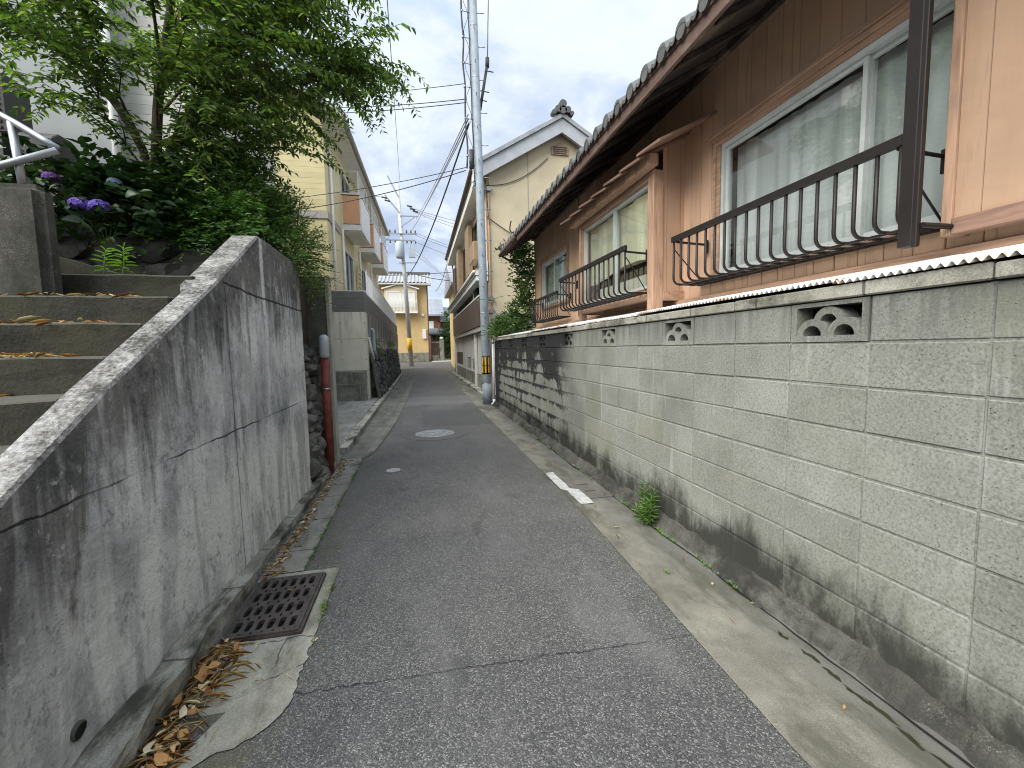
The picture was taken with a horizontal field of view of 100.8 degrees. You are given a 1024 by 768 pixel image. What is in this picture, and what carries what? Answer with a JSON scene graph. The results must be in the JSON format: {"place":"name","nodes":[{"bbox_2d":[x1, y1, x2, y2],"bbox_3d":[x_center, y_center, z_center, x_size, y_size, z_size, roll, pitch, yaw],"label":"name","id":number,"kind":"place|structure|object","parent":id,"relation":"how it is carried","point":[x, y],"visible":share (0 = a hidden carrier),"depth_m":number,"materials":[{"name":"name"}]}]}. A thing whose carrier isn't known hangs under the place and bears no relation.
{"place":"outdoors","nodes":[
{"label":"outdoors","id":0,"kind":"place"},
{"bbox_2d":[337,397,377,443],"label":"driveway","id":1,"kind":"structure","parent":0,"point":[351,414],"depth_m":9.34,"materials":[{"name":"concrete"}]},
{"bbox_2d":[336,370,367,401],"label":"gate","id":2,"kind":"structure","parent":1,"relation":"on","point":[351,385],"depth_m":11.55,"materials":[{"name":"concrete"}]},
{"bbox_2d":[370,353,380,398],"bbox_3d":[-3.954,-0.243,12.259,0.230,1.320,0.240,-2,5,-12],"label":"plank","id":3,"kind":"object","parent":1,"relation":"on","point":[375,377],"visible":0.93,"depth_m":12.16,"materials":[{"name":"wood"}]},
{"bbox_2d":[344,358,495,439],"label":"ground","id":4,"kind":"structure","parent":0,"point":[377,399],"depth_m":13.09,"materials":[{"name":"concrete"}]},
{"bbox_2d":[0,183,62,295],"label":"gate pillar","id":5,"kind":"structure","parent":4,"relation":"on","point":[29,257],"depth_m":2.21,"materials":[{"name":"concrete"}]},
{"bbox_2d":[0,111,60,183],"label":"handrail","id":6,"kind":"object","parent":5,"relation":"on","point":[18,160],"visible":0.92,"depth_m":2.20,"materials":[{"name":"silver metal"}]},
{"bbox_2d":[0,257,194,454],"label":"concrete stairs","id":7,"kind":"structure","parent":4,"relation":"on","point":[38,388],"depth_m":2.04,"materials":[{"name":"grey concrete"}]},
{"bbox_2d":[0,292,142,396],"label":"leaf litter","id":8,"kind":"object","parent":7,"relation":"on","point":[39,322],"visible":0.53,"depth_m":2.02,"materials":[{"name":"brown plant"}]},
{"bbox_2d":[91,246,119,273],"bbox_3d":[-2.441,-0.737,2.544,0.141,0.176,0.126,-2,5,-12],"label":"fern","id":9,"kind":"object","parent":7,"relation":"on","point":[105,258],"visible":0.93,"depth_m":2.53,"materials":[{"name":"green plant"}]},
{"bbox_2d":[109,242,136,273],"bbox_3d":[-2.324,-0.745,2.533,0.144,0.191,0.134,-2,5,-12],"label":"fern","id":10,"kind":"object","parent":7,"relation":"on","point":[120,261],"visible":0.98,"depth_m":2.53,"materials":[{"name":"green plant"}]},
{"bbox_2d":[0,235,311,767],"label":"retaining wall","id":11,"kind":"structure","parent":4,"relation":"on","point":[155,481],"depth_m":1.84,"materials":[{"name":"concrete"}]},
{"bbox_2d":[58,236,215,274],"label":"rocks","id":12,"kind":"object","parent":11,"relation":"on","point":[153,260],"depth_m":3.73,"materials":[{"name":"grey stone"}]},
{"bbox_2d":[299,282,309,347],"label":"terrace","id":13,"kind":"structure","parent":4,"relation":"on","point":[304,315],"depth_m":5.18,"materials":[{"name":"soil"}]},
{"bbox_2d":[0,72,32,178],"bbox_3d":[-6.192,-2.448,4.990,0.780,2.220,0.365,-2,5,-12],"label":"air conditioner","id":14,"kind":"object","parent":13,"relation":"on","point":[9,100],"visible":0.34,"depth_m":4.91,"materials":[{"name":"metal"}]},
{"bbox_2d":[18,132,87,245],"bbox_3d":[-5.552,-2.162,5.134,0.390,1.600,0.420,-2,5,-12],"label":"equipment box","id":15,"kind":"object","parent":13,"relation":"on","point":[66,152],"visible":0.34,"depth_m":5.02,"materials":[{"name":"metal"}]},
{"bbox_2d":[0,135,202,254],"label":"hydrangea","id":16,"kind":"object","parent":13,"relation":"in","point":[97,188],"visible":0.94,"depth_m":3.54,"materials":[{"name":"green plant"}]},
{"bbox_2d":[87,173,180,246],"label":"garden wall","id":17,"kind":"structure","parent":13,"relation":"on","point":[93,240],"depth_m":5.47,"materials":[{"name":"grey stone"}]},
{"bbox_2d":[0,0,278,249],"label":"white house","id":18,"kind":"structure","parent":13,"relation":"on","point":[138,101],"depth_m":5.70,"materials":[{"name":"grey tile"}]},
{"bbox_2d":[92,182,306,274],"bbox_3d":[-2.827,-1.371,3.990,1.678,1.039,0.738,-2,5,-12],"label":"nandina","id":19,"kind":"object","parent":13,"relation":"on","point":[252,226],"visible":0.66,"depth_m":3.90,"materials":[{"name":"green plant"}]},
{"bbox_2d":[81,128,333,286],"bbox_3d":[-3.005,-1.811,4.428,2.268,1.799,1.524,-2,5,-12],"label":"evergreen shrub","id":20,"kind":"object","parent":13,"relation":"on","point":[232,177],"visible":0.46,"depth_m":4.19,"materials":[{"name":"green plant"}]},
{"bbox_2d":[0,0,428,239],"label":"broadleaf tree","id":21,"kind":"object","parent":13,"relation":"on","point":[269,25],"visible":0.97,"depth_m":3.90,"materials":[{"name":"green plant"}]},
{"bbox_2d":[241,172,344,313],"bbox_3d":[-2.501,-1.533,4.678,1.174,1.555,1.083,-1,5,6],"label":"drooping shrub","id":22,"kind":"object","parent":13,"relation":"on","point":[299,247],"visible":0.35,"depth_m":4.63,"materials":[{"name":"green plant"}]},
{"bbox_2d":[303,344,329,483],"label":"rubble wall","id":23,"kind":"structure","parent":4,"relation":"on","point":[319,464],"depth_m":4.79,"materials":[{"name":"grey stone"}]},
{"bbox_2d":[318,334,334,472],"bbox_3d":[-2.245,0.231,5.136,0.114,1.665,0.327,-3,5,-23],"label":"drain pipe","id":24,"kind":"object","parent":23,"relation":"attached to","point":[323,342],"visible":0.97,"depth_m":5.00,"materials":[{"name":"metal"}]},
{"bbox_2d":[299,275,339,461],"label":"boundary wall","id":25,"kind":"structure","parent":4,"relation":"on","point":[320,323],"depth_m":5.40,"materials":[{"name":"concrete"}]},
{"bbox_2d":[251,62,389,292],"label":"apartment house","id":26,"kind":"structure","parent":4,"relation":"on","point":[355,230],"depth_m":14.88,"materials":[{"name":"beige paint"}]},
{"bbox_2d":[340,171,349,192],"bbox_3d":[-6.401,-6.898,16.273,0.090,1.900,1.660,-2,5,-10],"label":"window","id":27,"kind":"structure","parent":26,"relation":"in","point":[341,176],"depth_m":16.18,"materials":[{"name":"grey glass"}]},
{"bbox_2d":[345,249,354,289],"bbox_3d":[-6.350,-4.308,16.491,0.090,1.500,1.660,-2,5,-10],"label":"window","id":28,"kind":"structure","parent":26,"relation":"in","point":[348,255],"depth_m":16.53,"materials":[{"name":"grey glass"}]},
{"bbox_2d":[362,269,365,290],"bbox_3d":[-7.011,-4.592,20.019,0.090,1.500,1.660,-2,5,-10],"label":"window","id":29,"kind":"structure","parent":26,"relation":"in","point":[363,272],"depth_m":19.98,"materials":[{"name":"grey glass"}]},
{"bbox_2d":[331,291,398,399],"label":"plot wall","id":30,"kind":"structure","parent":4,"relation":"on","point":[358,316],"depth_m":11.60,"materials":[{"name":"concrete"}]},
{"bbox_2d":[368,337,374,358],"bbox_3d":[-4.016,-1.018,12.055,0.068,0.620,0.246,1,5,21],"label":"pipe stub","id":31,"kind":"object","parent":30,"relation":"attached to","point":[370,345],"visible":1,"depth_m":12.02,"materials":[{"name":"grey metal"}]},
{"bbox_2d":[371,328,375,350],"bbox_3d":[-4.247,-1.273,12.934,0.145,0.870,0.095,-2,5,-12],"label":"vent pipe","id":32,"kind":"object","parent":30,"relation":"attached to","point":[373,340],"visible":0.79,"depth_m":12.89,"materials":[{"name":"grey metal"}]},
{"bbox_2d":[365,270,395,324],"bbox_3d":[-6.024,-3.617,20.315,0.040,0.790,15.700,-2,5,-12],"label":"fence","id":33,"kind":"object","parent":30,"relation":"on","point":[375,296],"visible":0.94,"depth_m":16.03,"materials":[{"name":"grey metal"}]},
{"bbox_2d":[375,337,395,354],"bbox_3d":[-5.249,-1.566,17.628,0.521,0.685,8.041,-2,5,-12],"label":"wall fern","id":34,"kind":"object","parent":30,"relation":"attached to","point":[379,349],"depth_m":14.17,"materials":[{"name":"green plant"}]},
{"bbox_2d":[381,175,417,365],"bbox_3d":[-7.813,-7.906,30.287,2.462,13.524,0.699,-3,5,-22],"label":"utility pole","id":35,"kind":"object","parent":4,"relation":"on","point":[399,249],"visible":0.91,"depth_m":30.20,"materials":[{"name":"concrete"}]},
{"bbox_2d":[387,0,399,179],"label":"overhead cable","id":36,"kind":"object","parent":35,"relation":"attached to","point":[393,84],"visible":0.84,"depth_m":12.02,"materials":[{"name":"black rubber"}]},
{"bbox_2d":[378,272,450,275],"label":"overhead cable","id":37,"kind":"object","parent":35,"relation":"attached to","point":[413,274],"visible":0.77,"depth_m":29.18,"materials":[{"name":"black rubber"}]},
{"bbox_2d":[378,271,430,361],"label":"ochre house","id":38,"kind":"structure","parent":4,"relation":"on","point":[391,289],"depth_m":36.67,"materials":[{"name":"paint"}]},
{"bbox_2d":[381,284,418,312],"bbox_3d":[-9.453,-7.285,35.980,3.100,2.540,0.745,-2,5,-12],"label":"bay window","id":39,"kind":"structure","parent":38,"relation":"in","point":[394,294],"depth_m":35.86,"materials":[{"name":"white glass"}]},
{"bbox_2d":[428,299,443,357],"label":"timber house","id":40,"kind":"structure","parent":4,"relation":"on","point":[435,308],"depth_m":50.86,"materials":[{"name":"red wood"}]},
{"bbox_2d":[429,321,433,327],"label":"window","id":41,"kind":"structure","parent":40,"relation":"in","point":[431,323],"depth_m":50.64,"materials":[{"name":"white glass"}]},
{"bbox_2d":[430,337,444,360],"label":"garden gate","id":42,"kind":"structure","parent":4,"relation":"on","point":[439,346],"depth_m":37.82,"materials":[{"name":"concrete"}]},
{"bbox_2d":[429,328,450,358],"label":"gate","id":43,"kind":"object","parent":4,"relation":"on","point":[433,333],"visible":0.19,"depth_m":44.98,"materials":[{"name":"grey wood"}]},
{"bbox_2d":[438,307,448,327],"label":"dark timber house","id":44,"kind":"structure","parent":4,"relation":"on","point":[442,317],"depth_m":51.63,"materials":[{"name":"red wood"}]},
{"bbox_2d":[437,311,450,358],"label":"garden tree","id":45,"kind":"object","parent":4,"relation":"on","point":[446,332],"visible":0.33,"depth_m":41.08,"materials":[{"name":"green plant"}]},
{"bbox_2d":[444,266,461,367],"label":"narrow ochre house","id":46,"kind":"structure","parent":4,"relation":"on","point":[448,293],"depth_m":29.75,"materials":[{"name":"yellow paint"}]},
{"bbox_2d":[460,0,493,404],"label":"utility pole","id":47,"kind":"object","parent":4,"relation":"on","point":[475,152],"visible":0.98,"depth_m":10.65,"materials":[{"name":"concrete"}]},
{"bbox_2d":[288,167,465,198],"bbox_3d":[-4.567,-5.551,11.921,7.279,0.245,0.019,1,5,21],"label":"overhead cable","id":48,"kind":"object","parent":47,"relation":"attached to","point":[384,184],"visible":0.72,"depth_m":11.49,"materials":[{"name":"black rubber"}]},
{"bbox_2d":[299,170,465,209],"bbox_3d":[-4.583,-5.320,12.039,7.391,0.227,0.023,1,5,22],"label":"overhead cable","id":49,"kind":"object","parent":47,"relation":"attached to","point":[390,191],"visible":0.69,"depth_m":11.50,"materials":[{"name":"black rubber"}]},
{"bbox_2d":[335,99,463,107],"bbox_3d":[-5.013,-8.697,13.112,9.441,2.959,0.021,2,6,35],"label":"overhead cable","id":50,"kind":"object","parent":47,"relation":"attached to","point":[414,103],"visible":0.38,"depth_m":11.38,"materials":[{"name":"black rubber"}]},
{"bbox_2d":[345,102,466,112],"bbox_3d":[-5.107,-8.529,13.105,9.577,2.789,0.021,2,6,34],"label":"overhead cable","id":51,"kind":"object","parent":47,"relation":"attached to","point":[412,108],"visible":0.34,"depth_m":11.45,"materials":[{"name":"black rubber"}]},
{"bbox_2d":[388,83,463,92],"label":"overhead cable","id":52,"kind":"object","parent":47,"relation":"attached to","point":[435,87],"visible":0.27,"depth_m":11.04,"materials":[{"name":"black rubber"}]},
{"bbox_2d":[407,123,468,275],"bbox_3d":[-4.313,-6.904,20.492,0.048,0.766,20.880,-3,5,-18],"label":"overhead cable","id":53,"kind":"object","parent":47,"relation":"attached to","point":[444,192],"visible":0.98,"depth_m":13.92,"materials":[{"name":"black rubber"}]},
{"bbox_2d":[411,122,469,230],"bbox_3d":[-4.143,-8.705,20.385,0.028,2.807,20.845,-3,5,-17],"label":"overhead cable","id":54,"kind":"object","parent":47,"relation":"attached to","point":[444,170],"visible":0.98,"depth_m":13.89,"materials":[{"name":"black rubber"}]},
{"bbox_2d":[414,119,468,226],"bbox_3d":[-4.059,-8.898,20.388,0.038,3.036,20.829,-3,5,-16],"label":"overhead cable","id":55,"kind":"object","parent":47,"relation":"attached to","point":[449,158],"visible":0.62,"depth_m":13.31,"materials":[{"name":"black rubber"}]},
{"bbox_2d":[416,114,468,218],"bbox_3d":[-3.968,-9.250,20.380,0.027,3.525,20.815,-2,5,-16],"label":"overhead cable","id":56,"kind":"object","parent":47,"relation":"attached to","point":[446,159],"visible":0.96,"depth_m":13.81,"materials":[{"name":"black rubber"}]},
{"bbox_2d":[485,175,489,224],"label":"overhead cable","id":57,"kind":"object","parent":47,"relation":"attached to","point":[486,197],"visible":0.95,"depth_m":11.68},
{"bbox_2d":[488,312,491,387],"bbox_3d":[-0.597,-0.773,11.329,0.060,2.602,0.159,0,5,12],"label":"conduit pipe","id":58,"kind":"object","parent":47,"relation":"attached to","point":[490,354],"visible":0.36,"depth_m":11.34,"materials":[{"name":"grey metal"}]},
{"bbox_2d":[491,313,534,394],"bbox_3d":[0.378,-0.892,12.827,1.860,2.550,1.634,-2,5,-12],"label":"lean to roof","id":59,"kind":"object","parent":4,"relation":"on","point":[493,316],"visible":0.03,"depth_m":13.01,"materials":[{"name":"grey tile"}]},
{"bbox_2d":[445,99,592,393],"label":"cream house","id":60,"kind":"structure","parent":4,"relation":"on","point":[523,171],"depth_m":13.51,"materials":[{"name":"beige paint"}]},
{"bbox_2d":[463,247,464,282],"bbox_3d":[-2.039,-5.359,19.043,0.080,1.700,2.400,-2,5,-12],"label":"window","id":61,"kind":"structure","parent":60,"relation":"in","point":[464,247],"depth_m":20.14,"materials":[{"name":"grey glass"}]},
{"bbox_2d":[473,220,476,269],"bbox_3d":[-1.231,-5.063,15.342,0.080,1.700,2.000,-2,5,-12],"label":"window","id":62,"kind":"structure","parent":60,"relation":"in","point":[475,224],"depth_m":16.20,"materials":[{"name":"grey glass"}]},
{"bbox_2d":[493,258,1023,754],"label":"block wall","id":63,"kind":"structure","parent":4,"relation":"on","point":[847,460],"depth_m":1.93,"materials":[{"name":"concrete"}]},
{"bbox_2d":[491,338,495,404],"bbox_3d":[-0.459,-0.336,11.068,0.241,1.770,0.126,-4,6,-29],"label":"white pipe","id":64,"kind":"object","parent":63,"relation":"attached to","point":[493,372],"visible":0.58,"depth_m":11.07,"materials":[{"name":"paint"}]},
{"bbox_2d":[499,243,1023,336],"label":"corrugated roofing","id":65,"kind":"object","parent":63,"relation":"on","point":[983,255],"visible":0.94,"depth_m":1.97,"materials":[{"name":"metal"}]},
{"bbox_2d":[498,0,1023,340],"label":"peach house","id":66,"kind":"structure","parent":4,"relation":"on","point":[729,147],"depth_m":3.13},
{"bbox_2d":[476,237,536,346],"bbox_3d":[-0.011,-2.224,10.387,1.831,2.585,1.214,4,7,44],"label":"climbing vine","id":67,"kind":"object","parent":66,"relation":"attached to","point":[504,326],"visible":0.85,"depth_m":10.06,"materials":[{"name":"green plant"}]},
{"bbox_2d":[542,249,566,306],"bbox_3d":[0.919,-2.094,8.554,0.168,0.920,1.640,-2,5,-12],"label":"window","id":68,"kind":"structure","parent":66,"relation":"in","point":[556,270],"depth_m":8.67,"materials":[{"name":"white glass"}]},
{"bbox_2d":[560,111,716,320],"bbox_3d":[1.322,-1.704,5.162,0.620,1.816,2.720,-2,5,-12],"label":"bay window","id":69,"kind":"structure","parent":66,"relation":"in","point":[649,224],"depth_m":4.58,"materials":[{"name":"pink wood"}]},
{"bbox_2d":[719,0,954,272],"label":"window","id":70,"kind":"structure","parent":66,"relation":"in","point":[865,111],"depth_m":2.84,"materials":[{"name":"clear glass"}]},
{"bbox_2d":[897,0,953,248],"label":"awning post","id":71,"kind":"object","parent":66,"relation":"attached to","point":[910,224],"visible":0.89,"depth_m":2.00,"materials":[{"name":"brown metal"}]},
{"bbox_2d":[222,0,697,306],"label":"sky","id":72,"kind":"structure","parent":0,"point":[586,54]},
{"bbox_2d":[158,361,811,767],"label":"road","id":73,"kind":"structure","parent":0,"point":[494,601],"depth_m":2.12,"materials":[{"name":"grey asphalt"}]},
{"bbox_2d":[72,571,256,767],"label":"kerb","id":74,"kind":"structure","parent":73,"relation":"on","point":[130,727],"depth_m":1.78,"materials":[{"name":"concrete"}]},
{"bbox_2d":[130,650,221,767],"bbox_3d":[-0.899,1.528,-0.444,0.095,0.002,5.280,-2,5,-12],"label":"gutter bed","id":75,"kind":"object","parent":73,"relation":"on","point":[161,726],"depth_m":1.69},
{"bbox_2d":[170,567,339,767],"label":"apron","id":76,"kind":"object","parent":73,"relation":"on","point":[250,707],"visible":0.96,"depth_m":1.86,"materials":[{"name":"concrete"}]},
{"bbox_2d":[125,634,261,767],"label":"leaf litter","id":77,"kind":"object","parent":76,"relation":"on","point":[206,685],"visible":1,"depth_m":1.75,"materials":[{"name":"brown plant"}]},
{"bbox_2d":[218,572,325,643],"bbox_3d":[-1.351,1.279,2.461,0.391,0.030,0.600,-2,5,-12],"label":"drain grate","id":78,"kind":"object","parent":73,"relation":"on","point":[276,609],"visible":0.99,"depth_m":2.40,"materials":[{"name":"metal"}]},
{"bbox_2d":[238,522,339,680],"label":"leaf litter","id":79,"kind":"object","parent":73,"relation":"on","point":[309,634],"visible":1,"depth_m":2.14,"materials":[{"name":"brown plant"}]},
{"bbox_2d":[244,455,341,577],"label":"kerb","id":80,"kind":"structure","parent":73,"relation":"on","point":[264,554],"depth_m":3.45,"materials":[{"name":"concrete"}]},
{"bbox_2d":[261,457,352,578],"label":"leaf litter","id":81,"kind":"object","parent":73,"relation":"on","point":[314,509],"visible":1,"depth_m":3.44,"materials":[{"name":"brown plant"}]},
{"bbox_2d":[262,458,362,575],"bbox_3d":[-1.844,1.141,4.305,0.264,0.001,3.048,-2,5,-12],"label":"gutter strip","id":82,"kind":"object","parent":73,"relation":"on","point":[309,538],"visible":0.8,"depth_m":3.62,"materials":[{"name":"concrete"}]},
{"bbox_2d":[304,456,363,641],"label":"moss tufts","id":83,"kind":"object","parent":82,"relation":"on","point":[312,553],"visible":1,"depth_m":3.06,"materials":[{"name":"green plant"}]},
{"bbox_2d":[340,373,402,454],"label":"kerb","id":84,"kind":"structure","parent":73,"relation":"on","point":[348,442],"depth_m":8.06,"materials":[{"name":"concrete"}]},
{"bbox_2d":[343,371,415,458],"bbox_3d":[-4.273,0.106,16.545,0.720,0.099,21.976,-2,5,-12],"label":"gutter strip","id":85,"kind":"object","parent":73,"relation":"on","point":[373,430],"visible":0.84,"depth_m":8.89,"materials":[{"name":"concrete"}]},
{"bbox_2d":[367,377,414,452],"bbox_3d":[-3.674,0.288,14.774,0.235,0.001,17.707,-2,5,-11],"label":"gutter line","id":86,"kind":"object","parent":85,"relation":"on","point":[383,435],"visible":1,"depth_m":8.73,"materials":[{"name":"grey concrete"}]},
{"bbox_2d":[370,348,400,398],"bbox_3d":[-5.424,-0.814,18.978,0.326,1.597,13.822,-2,5,-12],"label":"stone base","id":87,"kind":"object","parent":73,"relation":"on","point":[387,366],"visible":0.98,"depth_m":14.96,"materials":[{"name":"grey stone"}]},
{"bbox_2d":[384,468,402,472],"bbox_3d":[-1.460,1.062,5.208,0.230,0.006,0.230,-2,5,-12],"label":"valve cover","id":88,"kind":"object","parent":73,"relation":"on","point":[392,470],"visible":1,"depth_m":5.19,"materials":[{"name":"grey metal"}]},
{"bbox_2d":[402,428,466,440],"bbox_3d":[-1.353,0.868,7.433,1.120,0.015,1.120,-2,5,-12],"label":"manhole cover","id":89,"kind":"object","parent":73,"relation":"on","point":[429,434],"visible":1,"depth_m":7.36,"materials":[{"name":"metal"}]},
{"bbox_2d":[446,371,495,402],"bbox_3d":[-2.328,-0.146,19.300,0.720,0.066,15.795,-2,5,-12],"label":"edge strip","id":90,"kind":"object","parent":73,"relation":"on","point":[473,396],"visible":0.6,"depth_m":15.03,"materials":[{"name":"concrete"}]},
{"bbox_2d":[451,372,492,397],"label":"kerb","id":91,"kind":"structure","parent":73,"relation":"on","point":[479,390],"depth_m":16.94,"materials":[{"name":"concrete"}]},
{"bbox_2d":[473,403,975,767],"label":"edge strip","id":92,"kind":"object","parent":73,"relation":"on","point":[794,693],"visible":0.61,"depth_m":1.96,"materials":[{"name":"concrete"}]},
{"bbox_2d":[546,472,592,503],"bbox_3d":[0.575,1.075,4.452,0.183,0.001,1.040,-2,5,-12],"label":"painted mark","id":93,"kind":"object","parent":92,"relation":"on","point":[580,496],"visible":1,"depth_m":4.31,"materials":[{"name":"paint"}]},
{"bbox_2d":[561,477,613,498],"bbox_3d":[0.776,1.084,4.422,0.339,0.016,0.655,-2,5,-12],"label":"gutter cover","id":94,"kind":"object","parent":92,"relation":"on","point":[584,485],"visible":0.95,"depth_m":4.41,"materials":[{"name":"concrete"}]},
{"bbox_2d":[520,425,752,601],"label":"moss tufts","id":95,"kind":"object","parent":92,"relation":"on","point":[673,540],"visible":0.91,"depth_m":3.26,"materials":[{"name":"green plant"}]},
{"bbox_2d":[631,479,662,525],"bbox_3d":[1.100,0.978,3.445,0.238,0.353,0.273,4,7,44],"label":"weed","id":96,"kind":"object","parent":92,"relation":"on","point":[646,515],"visible":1,"depth_m":3.44,"materials":[{"name":"green plant"}]},
{"bbox_2d":[570,488,845,708],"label":"leaf litter","id":97,"kind":"object","parent":92,"relation":"on","point":[844,706],"visible":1,"depth_m":2.56,"materials":[{"name":"brown plant"}]},
{"bbox_2d":[495,407,974,767],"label":"seam","id":98,"kind":"object","parent":92,"relation":"on","point":[898,711],"visible":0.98,"depth_m":1.95,"materials":[{"name":"grey concrete"}]},
{"bbox_2d":[492,401,1023,767],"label":"fillet","id":99,"kind":"object","parent":92,"relation":"on","point":[974,741],"visible":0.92,"depth_m":1.96,"materials":[{"name":"grey concrete"}]},
{"bbox_2d":[778,631,952,767],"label":"moss","id":100,"kind":"object","parent":92,"relation":"on","point":[907,735],"visible":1,"depth_m":1.69,"materials":[{"name":"green plant"}]}
]}

